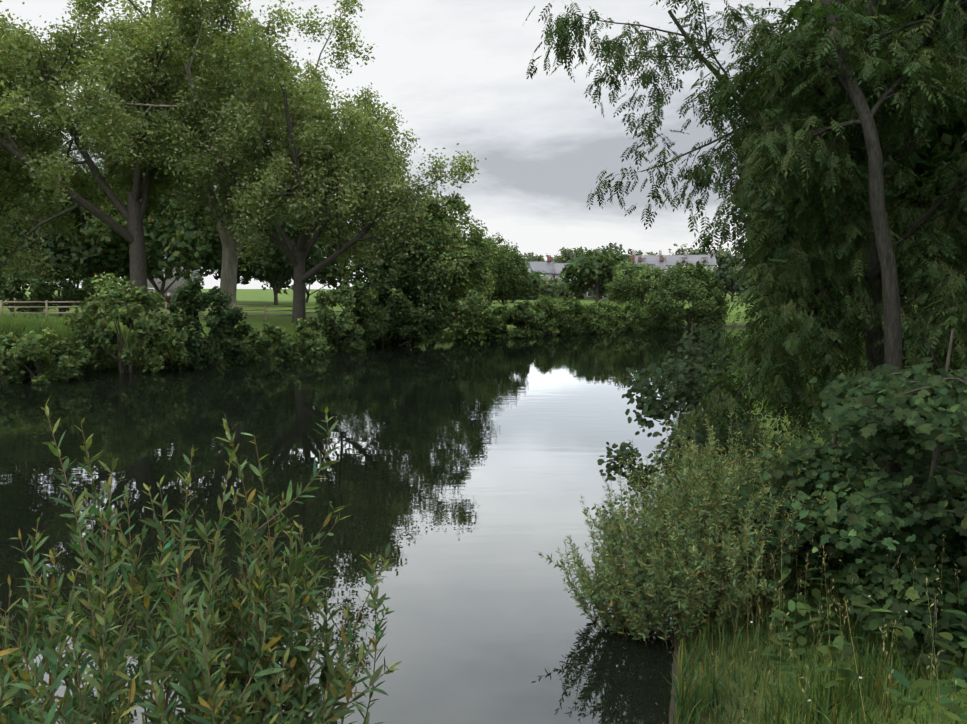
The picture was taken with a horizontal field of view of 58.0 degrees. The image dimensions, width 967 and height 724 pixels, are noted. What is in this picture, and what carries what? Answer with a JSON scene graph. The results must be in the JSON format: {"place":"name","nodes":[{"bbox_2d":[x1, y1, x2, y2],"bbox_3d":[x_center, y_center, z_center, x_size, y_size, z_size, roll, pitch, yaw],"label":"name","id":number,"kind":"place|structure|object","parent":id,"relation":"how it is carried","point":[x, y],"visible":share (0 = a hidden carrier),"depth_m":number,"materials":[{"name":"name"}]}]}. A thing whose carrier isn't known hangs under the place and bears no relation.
{"place":"outdoors","nodes":[
{"label":"outdoors","id":0,"kind":"place"},
{"bbox_2d":[122,264,199,305],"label":"manor house walls","id":1,"kind":"structure","parent":0,"point":[178,283],"depth_m":137.12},
{"bbox_2d":[148,269,189,302],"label":"manor house windows","id":2,"kind":"structure","parent":1,"relation":"in","point":[167,294],"depth_m":137.09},
{"bbox_2d":[0,326,776,723],"bbox_3d":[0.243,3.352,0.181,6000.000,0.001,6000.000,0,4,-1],"label":"river water","id":3,"kind":"structure","parent":0,"point":[462,476],"depth_m":15.05,"materials":[{"name":"grey liquid"}]},
{"bbox_2d":[0,0,921,288],"label":"sky","id":4,"kind":"structure","parent":0,"point":[456,70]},
{"bbox_2d":[0,288,966,723],"bbox_3d":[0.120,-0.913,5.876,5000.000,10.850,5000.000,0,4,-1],"label":"ground","id":5,"kind":"structure","parent":0,"point":[252,298],"depth_m":7.88,"materials":[{"name":"green plant"}]},
{"bbox_2d":[0,13,133,254],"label":"plane tree","id":6,"kind":"object","parent":5,"relation":"on","point":[15,171],"depth_m":67.04,"materials":[{"name":"green plant"}]},
{"bbox_2d":[0,0,270,311],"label":"plane tree","id":7,"kind":"object","parent":5,"relation":"on","point":[92,51],"depth_m":58.37,"materials":[{"name":"green plant"}]},
{"bbox_2d":[0,300,368,322],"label":"post and rail fence","id":8,"kind":"object","parent":5,"relation":"on","point":[46,306],"visible":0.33,"depth_m":52.61,"materials":[{"name":"brown wood"}]},
{"bbox_2d":[52,0,374,308],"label":"plane tree","id":9,"kind":"object","parent":5,"relation":"on","point":[218,69],"depth_m":60.07,"materials":[{"name":"green plant"}]},
{"bbox_2d":[135,0,486,324],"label":"plane tree","id":10,"kind":"object","parent":5,"relation":"on","point":[346,152],"depth_m":57.86,"materials":[{"name":"green plant"}]},
{"bbox_2d":[0,301,660,370],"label":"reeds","id":11,"kind":"object","parent":5,"relation":"on","point":[18,326],"visible":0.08,"depth_m":39.26,"materials":[{"name":"green plant"}]},
{"bbox_2d":[0,191,731,383],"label":"bushes","id":12,"kind":"object","parent":5,"relation":"on","point":[432,274],"depth_m":58.22,"materials":[{"name":"green plant"}]},
{"bbox_2d":[0,397,844,723],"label":"willow shoots","id":13,"kind":"object","parent":5,"relation":"on","point":[118,699],"depth_m":4.55,"materials":[{"name":"green plant"}]},
{"bbox_2d":[0,157,957,305],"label":"trees","id":14,"kind":"object","parent":5,"relation":"on","point":[180,241],"depth_m":113.44,"materials":[{"name":"green plant"}]},
{"bbox_2d":[540,255,550,275],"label":"chimney","id":15,"kind":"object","parent":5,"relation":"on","point":[548,258],"depth_m":202.62,"materials":[{"name":"brick"}]},
{"bbox_2d":[587,254,634,296],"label":"house wall","id":16,"kind":"structure","parent":5,"relation":"on","point":[632,258],"depth_m":197.72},
{"bbox_2d":[593,384,741,598],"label":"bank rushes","id":17,"kind":"object","parent":5,"relation":"on","point":[689,422],"visible":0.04,"depth_m":20.65,"materials":[{"name":"green plant"}]},
{"bbox_2d":[633,250,713,267],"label":"chimneys","id":18,"kind":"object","parent":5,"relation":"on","point":[660,253],"depth_m":261.18,"materials":[{"name":"brown brick"}]},
{"bbox_2d":[523,0,966,481],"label":"ash tree","id":19,"kind":"object","parent":5,"relation":"on","point":[794,174],"depth_m":10.96,"materials":[{"name":"green plant"}]},
{"bbox_2d":[585,318,966,682],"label":"thicket","id":20,"kind":"object","parent":5,"relation":"on","point":[905,431],"depth_m":7.39,"materials":[{"name":"green plant"}]},
{"bbox_2d":[657,319,966,723],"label":"bank grass","id":21,"kind":"structure","parent":5,"relation":"on","point":[788,713],"depth_m":6.80,"materials":[{"name":"green plant"}]},
{"bbox_2d":[715,0,966,241],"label":"ash tree","id":22,"kind":"object","parent":5,"relation":"on","point":[895,8],"depth_m":12.06,"materials":[{"name":"green plant"}]},
{"bbox_2d":[726,0,966,420],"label":"bank trees","id":23,"kind":"object","parent":5,"relation":"on","point":[918,164],"depth_m":13.69,"materials":[{"name":"green plant"}]},
{"bbox_2d":[515,273,552,299],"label":"town house walls","id":24,"kind":"structure","parent":0,"point":[549,275],"depth_m":200.63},
{"bbox_2d":[517,261,554,273],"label":"roof","id":25,"kind":"structure","parent":24,"relation":"on","point":[547,267],"depth_m":201.89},
{"bbox_2d":[553,274,583,298],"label":"town house walls","id":26,"kind":"structure","parent":0,"point":[558,277],"depth_m":205.16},
{"bbox_2d":[554,263,567,273],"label":"roof","id":27,"kind":"structure","parent":26,"relation":"on","point":[558,267],"depth_m":207.11,"materials":[{"name":"grey tile"}]},
{"bbox_2d":[584,283,627,299],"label":"town house walls","id":28,"kind":"structure","parent":0,"point":[592,298],"depth_m":197.69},
{"bbox_2d":[637,261,664,272],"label":"roof","id":29,"kind":"structure","parent":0,"point":[661,264],"depth_m":219.99,"materials":[{"name":"grey tile"}]},
{"bbox_2d":[638,255,662,261],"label":"chimney","id":30,"kind":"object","parent":29,"relation":"on","point":[640,259],"depth_m":221.04,"materials":[{"name":"brown brick"}]},
{"bbox_2d":[642,258,714,273],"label":"terrace walls","id":31,"kind":"structure","parent":0,"point":[705,267],"depth_m":257.32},
{"bbox_2d":[632,255,715,264],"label":"terrace roof","id":32,"kind":"structure","parent":31,"relation":"on","point":[672,259],"depth_m":259.52,"materials":[{"name":"grey tile"}]},
{"bbox_2d":[642,258,710,269],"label":"terrace windows","id":33,"kind":"structure","parent":31,"relation":"in","point":[704,260],"depth_m":257.33,"materials":[{"name":"black glass"}]}
]}

